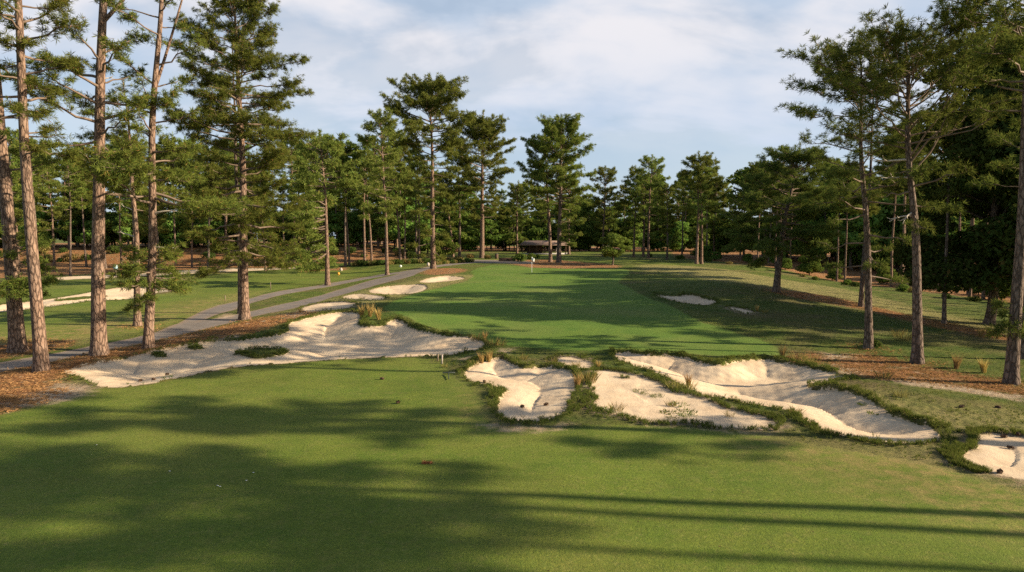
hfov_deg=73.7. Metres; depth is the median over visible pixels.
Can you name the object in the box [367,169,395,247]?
pine tree
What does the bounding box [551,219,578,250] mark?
hardwood tree
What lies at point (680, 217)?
pine tree
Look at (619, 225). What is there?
hardwood tree
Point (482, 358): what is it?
grass clump
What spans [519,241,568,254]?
shelter
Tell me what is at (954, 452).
rough grass
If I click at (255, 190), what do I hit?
hardwood tree
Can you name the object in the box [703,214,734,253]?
hardwood tree
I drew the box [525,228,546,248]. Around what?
hardwood tree
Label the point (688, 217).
hardwood tree
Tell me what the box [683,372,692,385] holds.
grass clump
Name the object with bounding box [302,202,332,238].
hardwood tree
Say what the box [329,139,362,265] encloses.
pine tree
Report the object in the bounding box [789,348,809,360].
grass clump
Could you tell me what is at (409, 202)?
pine tree
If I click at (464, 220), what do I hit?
hardwood tree
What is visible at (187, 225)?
pine tree
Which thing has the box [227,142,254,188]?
pine tree
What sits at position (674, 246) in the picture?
hardwood tree
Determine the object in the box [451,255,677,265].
fairway
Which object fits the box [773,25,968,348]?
pine tree
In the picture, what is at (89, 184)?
pine tree
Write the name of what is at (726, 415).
grass clump
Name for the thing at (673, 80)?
sky
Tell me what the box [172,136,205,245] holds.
pine tree
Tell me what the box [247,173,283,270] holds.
pine tree
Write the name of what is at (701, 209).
pine tree
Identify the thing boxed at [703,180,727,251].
pine tree
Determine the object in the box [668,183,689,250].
pine tree
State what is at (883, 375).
grass clump
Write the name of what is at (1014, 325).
pine tree
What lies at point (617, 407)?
grass clump
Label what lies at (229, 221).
hardwood tree
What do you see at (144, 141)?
pine tree
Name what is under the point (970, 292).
pine tree
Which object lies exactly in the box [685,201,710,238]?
hardwood tree
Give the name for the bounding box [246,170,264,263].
pine tree
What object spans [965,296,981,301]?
shrub
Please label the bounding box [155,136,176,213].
pine tree
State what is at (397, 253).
shrub
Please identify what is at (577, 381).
grass clump
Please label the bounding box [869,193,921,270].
hardwood tree
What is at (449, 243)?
tree
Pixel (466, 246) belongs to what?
hardwood tree
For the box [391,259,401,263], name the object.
shrub
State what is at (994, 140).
pine tree
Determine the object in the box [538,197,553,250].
pine tree
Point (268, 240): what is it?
hardwood tree
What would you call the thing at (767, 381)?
sand bunker
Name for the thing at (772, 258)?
hardwood tree
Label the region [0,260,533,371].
cart path
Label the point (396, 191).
pine tree
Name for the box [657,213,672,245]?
hardwood tree
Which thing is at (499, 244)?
hardwood tree
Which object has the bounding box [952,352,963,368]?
grass clump
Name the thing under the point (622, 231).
hardwood tree
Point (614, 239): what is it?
tree
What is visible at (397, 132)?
pine tree
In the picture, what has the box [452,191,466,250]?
pine tree
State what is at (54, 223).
hardwood tree
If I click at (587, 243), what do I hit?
hardwood tree
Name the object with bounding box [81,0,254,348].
pine tree
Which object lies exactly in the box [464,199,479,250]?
pine tree
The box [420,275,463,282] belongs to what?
sand bunker
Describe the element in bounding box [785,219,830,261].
hardwood tree
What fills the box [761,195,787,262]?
pine tree
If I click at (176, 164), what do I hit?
pine tree
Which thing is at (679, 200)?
pine tree
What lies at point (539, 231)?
hardwood tree
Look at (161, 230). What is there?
pine tree
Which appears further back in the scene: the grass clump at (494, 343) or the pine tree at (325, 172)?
the pine tree at (325, 172)
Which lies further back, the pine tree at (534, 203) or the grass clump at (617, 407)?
the pine tree at (534, 203)
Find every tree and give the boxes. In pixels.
[0,0,91,372]
[0,8,66,352]
[0,165,38,271]
[6,126,35,196]
[8,137,58,240]
[9,162,32,196]
[12,0,186,356]
[13,165,35,245]
[15,210,56,243]
[22,193,57,236]
[32,149,55,209]
[33,157,71,270]
[44,150,76,247]
[45,207,62,238]
[46,159,87,275]
[53,198,90,246]
[53,202,75,244]
[56,147,91,245]
[56,186,91,246]
[60,141,93,244]
[62,153,92,246]
[65,155,92,266]
[75,220,112,245]
[79,150,122,267]
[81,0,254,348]
[86,194,124,247]
[91,140,135,263]
[105,78,171,326]
[105,196,147,245]
[109,233,125,244]
[111,129,145,245]
[111,138,147,163]
[114,174,147,258]
[115,197,157,240]
[129,162,169,238]
[138,172,171,263]
[139,201,167,244]
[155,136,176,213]
[155,148,192,264]
[155,149,174,214]
[157,210,193,247]
[161,0,316,320]
[171,182,212,266]
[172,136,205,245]
[181,147,208,245]
[185,27,281,313]
[187,144,228,274]
[188,214,215,246]
[199,213,229,241]
[204,137,239,263]
[213,166,239,224]
[215,163,254,219]
[222,216,256,244]
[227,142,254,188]
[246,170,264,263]
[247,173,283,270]
[255,171,275,240]
[256,145,280,216]
[264,219,292,242]
[266,210,297,244]
[269,179,292,257]
[273,129,311,262]
[280,128,360,285]
[284,173,320,263]
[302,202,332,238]
[305,142,320,189]
[311,189,344,237]
[315,166,352,212]
[324,153,342,237]
[327,170,351,244]
[328,146,355,265]
[328,212,360,244]
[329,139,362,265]
[339,135,380,260]
[339,213,368,245]
[341,186,375,243]
[342,167,371,244]
[347,148,388,260]
[349,202,374,243]
[351,107,414,274]
[362,145,392,246]
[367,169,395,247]
[367,193,401,240]
[377,146,411,258]
[379,72,478,268]
[379,129,413,246]
[379,193,413,247]
[386,141,416,248]
[393,165,418,258]
[394,180,430,235]
[400,147,430,254]
[402,224,430,251]
[406,209,426,221]
[407,159,436,258]
[413,223,442,253]
[424,196,444,230]
[429,233,459,255]
[434,171,461,257]
[434,199,463,249]
[435,215,449,248]
[436,150,479,255]
[438,109,516,257]
[451,185,476,226]
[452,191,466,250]
[452,211,478,251]
[452,217,479,249]
[461,227,479,251]
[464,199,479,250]
[472,204,496,233]
[474,194,490,232]
[478,218,495,249]
[484,189,498,248]
[484,213,504,251]
[492,220,519,250]
[495,189,508,250]
[496,205,522,250]
[498,180,530,253]
[499,206,526,251]
[509,187,526,249]
[512,216,543,250]
[514,133,576,261]
[514,182,534,250]
[519,179,536,214]
[521,113,596,262]
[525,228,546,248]
[527,228,553,247]
[530,199,550,229]
[531,193,545,218]
[535,200,546,225]
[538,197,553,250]
[546,206,575,242]
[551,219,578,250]
[552,210,580,249]
[554,169,586,253]
[571,223,593,250]
[572,198,607,250]
[576,230,592,250]
[585,212,601,248]
[587,165,624,255]
[590,214,611,244]
[592,218,614,246]
[593,206,621,246]
[598,233,632,264]
[601,190,618,247]
[610,229,635,250]
[611,201,636,231]
[615,183,632,251]
[615,221,627,227]
[619,164,647,256]
[621,216,642,251]
[624,169,663,256]
[625,194,638,216]
[627,154,670,257]
[627,223,642,247]
[635,188,651,250]
[638,174,673,250]
[639,206,662,243]
[645,233,664,250]
[651,182,666,250]
[652,183,678,259]
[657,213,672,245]
[665,228,688,251]
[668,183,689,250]
[670,170,694,254]
[671,221,693,251]
[672,181,691,219]
[674,150,724,263]
[674,176,696,251]
[681,210,717,244]
[684,166,720,263]
[684,231,709,248]
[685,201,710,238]
[686,224,705,247]
[690,244,700,257]
[692,161,724,244]
[698,245,712,258]
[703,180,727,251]
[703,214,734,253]
[704,183,727,215]
[711,251,721,259]
[713,169,762,257]
[715,180,732,209]
[716,141,845,292]
[730,179,755,259]
[733,160,791,257]
[739,161,772,257]
[742,253,752,261]
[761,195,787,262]
[763,160,791,267]
[766,171,796,221]
[768,216,802,257]
[769,252,785,262]
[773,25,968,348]
[775,0,1023,364]
[782,258,791,269]
[783,173,801,258]
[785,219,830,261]
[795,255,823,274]
[809,201,843,256]
[811,157,837,182]
[814,160,833,259]
[814,179,890,269]
[814,195,841,258]
[819,162,860,280]
[825,268,843,279]
[826,167,871,279]
[827,190,898,262]
[830,80,921,306]
[830,157,843,168]
[836,245,875,268]
[839,195,903,264]
[845,168,881,231]
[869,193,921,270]
[872,146,914,287]
[874,128,925,283]
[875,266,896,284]
[877,121,942,283]
[879,196,963,267]
[883,197,988,261]
[889,20,1023,324]
[916,99,974,323]
[926,0,1023,385]
[927,151,960,292]
[945,60,1022,291]
[947,150,973,296]
[958,158,987,299]
[964,28,1023,358]
[972,285,981,294]
[980,278,1010,299]
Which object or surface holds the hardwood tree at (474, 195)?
on the pine straw ground at (183, 263)
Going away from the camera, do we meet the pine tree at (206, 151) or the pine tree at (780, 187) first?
the pine tree at (206, 151)
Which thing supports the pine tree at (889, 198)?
on the pine straw ground at (183, 263)
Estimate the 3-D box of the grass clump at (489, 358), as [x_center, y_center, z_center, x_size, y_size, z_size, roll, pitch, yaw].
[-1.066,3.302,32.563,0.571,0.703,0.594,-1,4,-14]
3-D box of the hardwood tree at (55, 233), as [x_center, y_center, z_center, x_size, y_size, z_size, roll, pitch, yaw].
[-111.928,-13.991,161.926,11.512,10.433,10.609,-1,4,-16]
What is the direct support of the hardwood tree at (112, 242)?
on the pine straw ground at (183, 263)
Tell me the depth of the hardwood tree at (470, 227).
204.49 m
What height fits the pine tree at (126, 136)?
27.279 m
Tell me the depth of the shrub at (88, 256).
142.23 m
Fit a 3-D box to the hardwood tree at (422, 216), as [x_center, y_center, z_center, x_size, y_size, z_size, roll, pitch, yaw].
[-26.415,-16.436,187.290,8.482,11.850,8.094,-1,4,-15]
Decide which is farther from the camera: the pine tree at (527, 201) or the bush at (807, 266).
the pine tree at (527, 201)
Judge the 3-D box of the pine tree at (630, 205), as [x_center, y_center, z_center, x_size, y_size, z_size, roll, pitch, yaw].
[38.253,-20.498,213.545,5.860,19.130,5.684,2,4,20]
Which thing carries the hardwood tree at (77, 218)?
on the pine straw ground at (183, 263)
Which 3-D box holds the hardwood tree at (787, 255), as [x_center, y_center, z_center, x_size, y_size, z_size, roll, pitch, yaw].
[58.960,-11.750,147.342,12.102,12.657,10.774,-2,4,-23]
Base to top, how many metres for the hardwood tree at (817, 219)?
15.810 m
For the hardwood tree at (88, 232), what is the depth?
151.28 m
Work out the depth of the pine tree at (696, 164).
119.98 m
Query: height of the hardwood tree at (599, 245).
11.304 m
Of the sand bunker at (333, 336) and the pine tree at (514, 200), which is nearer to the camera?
the sand bunker at (333, 336)
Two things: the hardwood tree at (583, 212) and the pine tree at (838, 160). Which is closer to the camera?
the pine tree at (838, 160)
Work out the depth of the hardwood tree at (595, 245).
226.72 m
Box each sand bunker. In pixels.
[0,287,167,311]
[65,311,483,386]
[343,294,384,299]
[371,283,426,293]
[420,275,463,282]
[465,358,574,420]
[616,352,940,442]
[660,294,714,304]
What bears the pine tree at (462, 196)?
on the ground at (718, 279)
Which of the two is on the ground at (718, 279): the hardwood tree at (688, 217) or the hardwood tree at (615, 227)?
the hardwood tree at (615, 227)
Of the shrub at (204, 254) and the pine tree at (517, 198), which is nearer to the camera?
the shrub at (204, 254)
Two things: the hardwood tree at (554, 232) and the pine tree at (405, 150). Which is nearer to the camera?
the pine tree at (405, 150)
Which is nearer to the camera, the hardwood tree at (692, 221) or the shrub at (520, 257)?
the shrub at (520, 257)
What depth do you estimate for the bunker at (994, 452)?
18.89 m
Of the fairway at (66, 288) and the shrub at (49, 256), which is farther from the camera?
the shrub at (49, 256)
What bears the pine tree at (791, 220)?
on the pine straw ground at (183, 263)
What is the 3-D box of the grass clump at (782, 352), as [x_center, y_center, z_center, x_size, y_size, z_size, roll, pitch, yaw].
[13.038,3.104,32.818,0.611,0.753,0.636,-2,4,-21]
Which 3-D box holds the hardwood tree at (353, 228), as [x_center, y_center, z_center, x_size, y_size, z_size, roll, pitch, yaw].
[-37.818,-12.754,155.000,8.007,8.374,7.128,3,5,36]
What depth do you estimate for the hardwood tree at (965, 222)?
112.37 m
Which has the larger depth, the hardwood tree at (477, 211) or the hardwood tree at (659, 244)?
the hardwood tree at (477, 211)
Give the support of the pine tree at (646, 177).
on the ground at (718, 279)
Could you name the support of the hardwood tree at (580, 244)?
on the ground at (718, 279)
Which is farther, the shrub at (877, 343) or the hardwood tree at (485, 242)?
the hardwood tree at (485, 242)
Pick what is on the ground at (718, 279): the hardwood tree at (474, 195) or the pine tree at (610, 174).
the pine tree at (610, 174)
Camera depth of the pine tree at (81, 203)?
125.51 m
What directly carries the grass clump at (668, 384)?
on the ground at (718, 279)
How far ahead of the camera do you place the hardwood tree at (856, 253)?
125.05 m
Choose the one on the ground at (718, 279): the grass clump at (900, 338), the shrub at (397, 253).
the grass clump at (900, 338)
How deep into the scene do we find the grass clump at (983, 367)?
30.05 m
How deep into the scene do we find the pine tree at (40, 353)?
29.77 m
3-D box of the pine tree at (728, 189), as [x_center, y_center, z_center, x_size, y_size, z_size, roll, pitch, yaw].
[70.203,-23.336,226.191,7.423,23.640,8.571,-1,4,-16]
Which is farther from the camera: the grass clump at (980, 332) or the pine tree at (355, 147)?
the pine tree at (355, 147)
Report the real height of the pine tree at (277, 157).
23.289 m
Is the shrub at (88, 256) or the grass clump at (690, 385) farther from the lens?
the shrub at (88, 256)
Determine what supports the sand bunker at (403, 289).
on the ground at (718, 279)
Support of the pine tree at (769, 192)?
on the pine straw ground at (183, 263)
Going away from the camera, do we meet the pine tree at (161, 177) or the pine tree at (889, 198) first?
the pine tree at (889, 198)
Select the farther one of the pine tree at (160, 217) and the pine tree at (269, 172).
the pine tree at (269, 172)
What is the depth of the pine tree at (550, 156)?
126.81 m
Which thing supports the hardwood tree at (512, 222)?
on the ground at (718, 279)
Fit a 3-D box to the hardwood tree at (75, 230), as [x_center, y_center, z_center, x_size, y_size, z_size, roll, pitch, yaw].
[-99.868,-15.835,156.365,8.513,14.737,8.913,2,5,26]
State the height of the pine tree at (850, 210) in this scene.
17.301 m
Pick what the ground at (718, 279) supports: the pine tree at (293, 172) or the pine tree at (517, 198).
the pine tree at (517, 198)
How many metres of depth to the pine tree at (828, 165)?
137.72 m
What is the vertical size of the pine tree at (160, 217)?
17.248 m
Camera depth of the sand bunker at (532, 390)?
27.41 m
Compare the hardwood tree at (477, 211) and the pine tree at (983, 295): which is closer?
the pine tree at (983, 295)
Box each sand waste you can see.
[57,267,294,279]
[303,302,355,311]
[558,357,593,367]
[591,371,774,429]
[731,307,753,312]
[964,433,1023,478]
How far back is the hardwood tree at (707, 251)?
137.24 m
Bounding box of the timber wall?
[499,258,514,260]
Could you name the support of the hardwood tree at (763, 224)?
on the pine straw ground at (183, 263)
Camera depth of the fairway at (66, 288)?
77.03 m
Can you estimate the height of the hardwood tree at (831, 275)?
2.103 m
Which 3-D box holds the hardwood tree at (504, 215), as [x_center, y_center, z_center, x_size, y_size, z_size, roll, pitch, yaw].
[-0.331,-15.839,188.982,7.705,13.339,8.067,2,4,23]
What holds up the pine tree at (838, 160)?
on the pine straw ground at (183, 263)
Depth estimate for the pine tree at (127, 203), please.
104.65 m
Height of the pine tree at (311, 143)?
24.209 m
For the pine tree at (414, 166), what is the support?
on the ground at (718, 279)
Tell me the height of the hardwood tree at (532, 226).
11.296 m
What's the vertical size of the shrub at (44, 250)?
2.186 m
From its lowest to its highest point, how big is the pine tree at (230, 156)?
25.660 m
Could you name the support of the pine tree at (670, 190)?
on the ground at (718, 279)
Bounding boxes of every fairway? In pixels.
[0,267,416,343]
[0,279,180,302]
[0,358,1023,571]
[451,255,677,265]
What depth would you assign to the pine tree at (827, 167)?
151.49 m
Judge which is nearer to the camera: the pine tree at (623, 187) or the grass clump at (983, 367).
the grass clump at (983, 367)
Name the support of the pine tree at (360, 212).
on the pine straw ground at (183, 263)
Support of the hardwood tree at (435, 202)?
on the pine straw ground at (183, 263)
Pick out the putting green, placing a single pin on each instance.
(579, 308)
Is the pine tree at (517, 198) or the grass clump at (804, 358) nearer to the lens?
the grass clump at (804, 358)
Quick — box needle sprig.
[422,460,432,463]
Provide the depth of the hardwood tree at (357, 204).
155.94 m
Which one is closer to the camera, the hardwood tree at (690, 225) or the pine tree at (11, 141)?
the pine tree at (11, 141)
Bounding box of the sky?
[0,0,1023,235]
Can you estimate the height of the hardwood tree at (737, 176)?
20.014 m
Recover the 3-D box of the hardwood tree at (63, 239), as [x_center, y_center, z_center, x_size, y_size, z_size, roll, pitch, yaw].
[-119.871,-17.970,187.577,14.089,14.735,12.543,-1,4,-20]
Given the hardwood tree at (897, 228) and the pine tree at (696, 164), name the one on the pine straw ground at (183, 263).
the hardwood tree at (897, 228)
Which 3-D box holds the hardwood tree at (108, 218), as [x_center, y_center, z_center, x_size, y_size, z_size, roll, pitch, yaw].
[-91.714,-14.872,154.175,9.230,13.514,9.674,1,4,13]
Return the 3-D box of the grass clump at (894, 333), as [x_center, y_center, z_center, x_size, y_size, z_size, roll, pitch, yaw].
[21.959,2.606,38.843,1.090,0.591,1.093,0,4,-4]
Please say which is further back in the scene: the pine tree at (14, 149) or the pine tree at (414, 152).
the pine tree at (414, 152)
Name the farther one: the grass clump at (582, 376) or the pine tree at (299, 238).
the pine tree at (299, 238)
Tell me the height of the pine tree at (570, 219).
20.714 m
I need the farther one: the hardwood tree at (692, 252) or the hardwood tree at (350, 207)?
the hardwood tree at (350, 207)
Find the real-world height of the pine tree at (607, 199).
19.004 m
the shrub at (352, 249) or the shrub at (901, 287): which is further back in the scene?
the shrub at (352, 249)
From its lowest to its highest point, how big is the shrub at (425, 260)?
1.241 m
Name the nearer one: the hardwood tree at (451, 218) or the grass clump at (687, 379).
the grass clump at (687, 379)
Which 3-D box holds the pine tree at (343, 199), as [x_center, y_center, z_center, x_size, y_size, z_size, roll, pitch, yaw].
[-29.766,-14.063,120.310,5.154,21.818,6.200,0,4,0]
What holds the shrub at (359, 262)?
on the ground at (718, 279)
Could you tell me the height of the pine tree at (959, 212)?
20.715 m
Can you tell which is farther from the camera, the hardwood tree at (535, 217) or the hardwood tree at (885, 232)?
the hardwood tree at (535, 217)
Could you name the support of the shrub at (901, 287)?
on the ground at (718, 279)
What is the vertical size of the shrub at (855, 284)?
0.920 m
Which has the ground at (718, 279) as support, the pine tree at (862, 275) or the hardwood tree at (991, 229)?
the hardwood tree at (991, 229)
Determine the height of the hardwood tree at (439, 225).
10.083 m
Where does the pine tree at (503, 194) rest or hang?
on the pine straw ground at (183, 263)
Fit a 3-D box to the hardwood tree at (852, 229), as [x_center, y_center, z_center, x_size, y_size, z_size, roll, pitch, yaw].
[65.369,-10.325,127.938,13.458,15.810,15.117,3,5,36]
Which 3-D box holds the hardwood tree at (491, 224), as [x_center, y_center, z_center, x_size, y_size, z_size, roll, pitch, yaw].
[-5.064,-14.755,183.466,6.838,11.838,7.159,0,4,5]
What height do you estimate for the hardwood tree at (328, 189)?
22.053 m
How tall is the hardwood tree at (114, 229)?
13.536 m
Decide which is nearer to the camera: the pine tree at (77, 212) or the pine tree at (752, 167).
the pine tree at (752, 167)
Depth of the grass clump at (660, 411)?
23.35 m
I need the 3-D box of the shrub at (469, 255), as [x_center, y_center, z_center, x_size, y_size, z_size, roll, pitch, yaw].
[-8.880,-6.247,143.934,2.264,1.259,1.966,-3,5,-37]
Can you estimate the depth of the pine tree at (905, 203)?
89.87 m
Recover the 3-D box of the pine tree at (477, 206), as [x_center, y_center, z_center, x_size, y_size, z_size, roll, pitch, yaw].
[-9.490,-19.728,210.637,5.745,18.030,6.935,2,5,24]
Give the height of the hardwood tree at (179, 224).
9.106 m
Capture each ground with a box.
[0,239,1023,492]
[0,241,1023,412]
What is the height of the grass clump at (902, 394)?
0.396 m
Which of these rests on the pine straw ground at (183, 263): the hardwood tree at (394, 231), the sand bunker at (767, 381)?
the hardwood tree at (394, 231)
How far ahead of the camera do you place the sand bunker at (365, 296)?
61.30 m
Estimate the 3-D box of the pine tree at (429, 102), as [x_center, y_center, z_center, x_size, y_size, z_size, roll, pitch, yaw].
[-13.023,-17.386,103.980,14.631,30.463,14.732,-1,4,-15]
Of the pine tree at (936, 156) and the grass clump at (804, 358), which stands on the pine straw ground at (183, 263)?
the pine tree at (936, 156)
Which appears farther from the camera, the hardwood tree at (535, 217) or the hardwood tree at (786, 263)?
the hardwood tree at (535, 217)
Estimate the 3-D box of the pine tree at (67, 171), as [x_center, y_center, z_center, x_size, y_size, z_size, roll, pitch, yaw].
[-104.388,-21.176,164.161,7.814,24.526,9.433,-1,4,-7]
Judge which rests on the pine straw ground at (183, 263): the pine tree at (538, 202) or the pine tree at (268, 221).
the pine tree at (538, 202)
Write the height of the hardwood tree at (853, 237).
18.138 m
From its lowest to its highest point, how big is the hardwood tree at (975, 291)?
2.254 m
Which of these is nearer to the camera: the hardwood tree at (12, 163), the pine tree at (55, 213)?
the pine tree at (55, 213)
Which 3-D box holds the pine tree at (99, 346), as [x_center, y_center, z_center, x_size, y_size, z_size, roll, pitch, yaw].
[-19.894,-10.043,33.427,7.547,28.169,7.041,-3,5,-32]
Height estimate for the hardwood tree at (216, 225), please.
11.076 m
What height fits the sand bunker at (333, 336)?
1.401 m
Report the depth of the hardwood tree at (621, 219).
214.40 m
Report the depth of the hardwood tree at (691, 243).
183.12 m
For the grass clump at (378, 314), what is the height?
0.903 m
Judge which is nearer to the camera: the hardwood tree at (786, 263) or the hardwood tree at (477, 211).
the hardwood tree at (786, 263)
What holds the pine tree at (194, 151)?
on the pine straw ground at (183, 263)
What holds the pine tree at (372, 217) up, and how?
on the pine straw ground at (183, 263)
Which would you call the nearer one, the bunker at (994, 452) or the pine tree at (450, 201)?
the bunker at (994, 452)
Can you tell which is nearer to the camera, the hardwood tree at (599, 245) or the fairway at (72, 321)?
the fairway at (72, 321)
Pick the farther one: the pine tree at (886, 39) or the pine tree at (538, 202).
the pine tree at (538, 202)
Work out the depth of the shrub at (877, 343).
35.51 m
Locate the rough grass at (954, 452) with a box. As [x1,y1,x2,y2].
[4,283,1023,472]
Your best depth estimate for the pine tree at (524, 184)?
190.62 m
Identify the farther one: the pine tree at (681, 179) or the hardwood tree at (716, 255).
the pine tree at (681, 179)
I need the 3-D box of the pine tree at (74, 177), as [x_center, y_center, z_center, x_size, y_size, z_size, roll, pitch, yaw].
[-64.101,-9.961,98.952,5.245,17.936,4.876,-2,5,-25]
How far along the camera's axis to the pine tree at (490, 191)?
215.65 m
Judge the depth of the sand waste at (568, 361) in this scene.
32.40 m
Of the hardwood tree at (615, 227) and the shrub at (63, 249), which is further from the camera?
the hardwood tree at (615, 227)
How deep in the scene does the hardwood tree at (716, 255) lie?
134.72 m
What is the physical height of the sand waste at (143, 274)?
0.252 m
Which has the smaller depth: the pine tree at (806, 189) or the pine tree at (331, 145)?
the pine tree at (806, 189)
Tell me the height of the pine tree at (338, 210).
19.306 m
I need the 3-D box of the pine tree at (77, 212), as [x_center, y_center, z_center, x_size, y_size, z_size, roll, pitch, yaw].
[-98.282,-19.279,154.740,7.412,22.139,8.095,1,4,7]
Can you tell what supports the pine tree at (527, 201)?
on the pine straw ground at (183, 263)
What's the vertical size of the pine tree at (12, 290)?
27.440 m
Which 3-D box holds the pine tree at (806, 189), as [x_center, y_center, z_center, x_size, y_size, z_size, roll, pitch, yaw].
[22.767,-5.541,57.041,10.726,13.198,10.104,0,4,0]
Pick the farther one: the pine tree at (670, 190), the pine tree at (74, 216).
the pine tree at (74, 216)
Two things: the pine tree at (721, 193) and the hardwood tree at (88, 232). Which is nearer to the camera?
the hardwood tree at (88, 232)
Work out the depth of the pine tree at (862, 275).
52.33 m
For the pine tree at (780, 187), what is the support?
on the pine straw ground at (183, 263)
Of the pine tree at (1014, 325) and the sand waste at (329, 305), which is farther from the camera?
the sand waste at (329, 305)
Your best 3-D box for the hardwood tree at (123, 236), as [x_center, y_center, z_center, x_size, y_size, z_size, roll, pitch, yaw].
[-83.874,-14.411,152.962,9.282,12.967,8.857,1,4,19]
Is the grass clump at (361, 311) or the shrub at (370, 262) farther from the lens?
the shrub at (370, 262)
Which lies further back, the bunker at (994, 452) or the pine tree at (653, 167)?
the pine tree at (653, 167)
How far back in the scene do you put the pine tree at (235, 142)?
50.12 m
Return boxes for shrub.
[39,246,50,252]
[40,254,52,261]
[58,247,68,252]
[60,252,78,261]
[79,254,90,259]
[106,245,122,253]
[200,251,215,258]
[329,250,338,254]
[347,246,356,254]
[355,259,365,265]
[368,260,375,264]
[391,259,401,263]
[393,249,403,255]
[406,251,415,258]
[421,258,429,262]
[466,253,474,257]
[511,253,526,261]
[527,253,535,259]
[675,255,685,258]
[703,257,712,261]
[840,279,851,284]
[849,281,859,286]
[861,339,882,347]
[895,283,909,291]
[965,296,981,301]
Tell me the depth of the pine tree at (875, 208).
98.49 m
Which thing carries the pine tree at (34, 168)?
on the pine straw ground at (183, 263)
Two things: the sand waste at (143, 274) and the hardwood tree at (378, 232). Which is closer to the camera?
the sand waste at (143, 274)
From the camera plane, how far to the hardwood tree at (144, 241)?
162.92 m
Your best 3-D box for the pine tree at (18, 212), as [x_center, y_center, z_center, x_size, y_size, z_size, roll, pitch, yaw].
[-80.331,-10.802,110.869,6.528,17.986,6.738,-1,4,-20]
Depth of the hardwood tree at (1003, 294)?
71.27 m
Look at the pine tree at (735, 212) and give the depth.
135.00 m
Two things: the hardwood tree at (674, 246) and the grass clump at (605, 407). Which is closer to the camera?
the grass clump at (605, 407)
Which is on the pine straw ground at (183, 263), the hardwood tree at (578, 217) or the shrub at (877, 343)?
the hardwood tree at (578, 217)
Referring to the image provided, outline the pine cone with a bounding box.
[996,468,1003,473]
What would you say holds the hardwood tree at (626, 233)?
on the ground at (718, 279)
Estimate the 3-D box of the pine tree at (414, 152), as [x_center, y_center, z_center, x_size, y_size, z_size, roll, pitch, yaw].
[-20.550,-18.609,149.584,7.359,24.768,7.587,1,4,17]
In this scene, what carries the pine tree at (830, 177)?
on the pine straw ground at (183, 263)
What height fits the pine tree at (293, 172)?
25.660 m
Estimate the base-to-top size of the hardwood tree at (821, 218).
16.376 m
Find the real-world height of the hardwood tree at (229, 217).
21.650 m
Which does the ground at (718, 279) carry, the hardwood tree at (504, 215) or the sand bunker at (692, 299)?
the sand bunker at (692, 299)
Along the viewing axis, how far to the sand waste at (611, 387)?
24.71 m
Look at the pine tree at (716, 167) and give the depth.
139.20 m
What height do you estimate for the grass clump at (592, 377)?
0.546 m
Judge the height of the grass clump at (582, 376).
0.616 m
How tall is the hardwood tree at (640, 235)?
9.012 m
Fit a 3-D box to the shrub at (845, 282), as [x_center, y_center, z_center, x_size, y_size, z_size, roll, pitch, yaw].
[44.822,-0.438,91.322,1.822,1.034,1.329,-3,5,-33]
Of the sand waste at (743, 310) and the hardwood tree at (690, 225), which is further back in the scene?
the hardwood tree at (690, 225)
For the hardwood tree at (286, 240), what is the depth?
152.08 m
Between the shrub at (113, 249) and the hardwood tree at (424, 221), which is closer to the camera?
the shrub at (113, 249)
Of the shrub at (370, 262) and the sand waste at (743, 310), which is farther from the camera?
the shrub at (370, 262)
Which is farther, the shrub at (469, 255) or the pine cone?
the shrub at (469, 255)
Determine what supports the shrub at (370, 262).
on the ground at (718, 279)
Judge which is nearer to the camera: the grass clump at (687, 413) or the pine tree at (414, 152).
the grass clump at (687, 413)
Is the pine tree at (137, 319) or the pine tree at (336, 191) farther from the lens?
the pine tree at (336, 191)
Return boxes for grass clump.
[357,306,364,316]
[366,303,374,316]
[374,308,381,319]
[467,332,482,341]
[478,352,484,362]
[482,336,501,345]
[485,350,492,361]
[571,373,583,386]
[572,369,597,382]
[580,371,601,382]
[598,405,618,412]
[607,401,626,411]
[659,408,677,414]
[663,377,685,389]
[676,407,697,412]
[678,411,695,417]
[682,381,697,389]
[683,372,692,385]
[723,410,735,416]
[775,344,786,355]
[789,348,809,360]
[800,353,824,364]
[872,366,895,378]
[888,329,911,340]
[889,386,909,397]
[890,328,906,335]
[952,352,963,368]
[975,325,986,336]
[976,355,989,372]
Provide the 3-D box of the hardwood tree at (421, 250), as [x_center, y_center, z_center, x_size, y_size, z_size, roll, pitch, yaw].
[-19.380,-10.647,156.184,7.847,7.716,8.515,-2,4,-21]
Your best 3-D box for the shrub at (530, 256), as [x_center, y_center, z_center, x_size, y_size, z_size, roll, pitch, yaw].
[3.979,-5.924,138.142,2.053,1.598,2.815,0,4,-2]
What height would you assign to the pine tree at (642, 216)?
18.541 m
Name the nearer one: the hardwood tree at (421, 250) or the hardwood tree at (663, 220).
the hardwood tree at (421, 250)
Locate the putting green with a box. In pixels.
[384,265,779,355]
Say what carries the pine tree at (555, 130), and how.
on the pine straw ground at (183, 263)

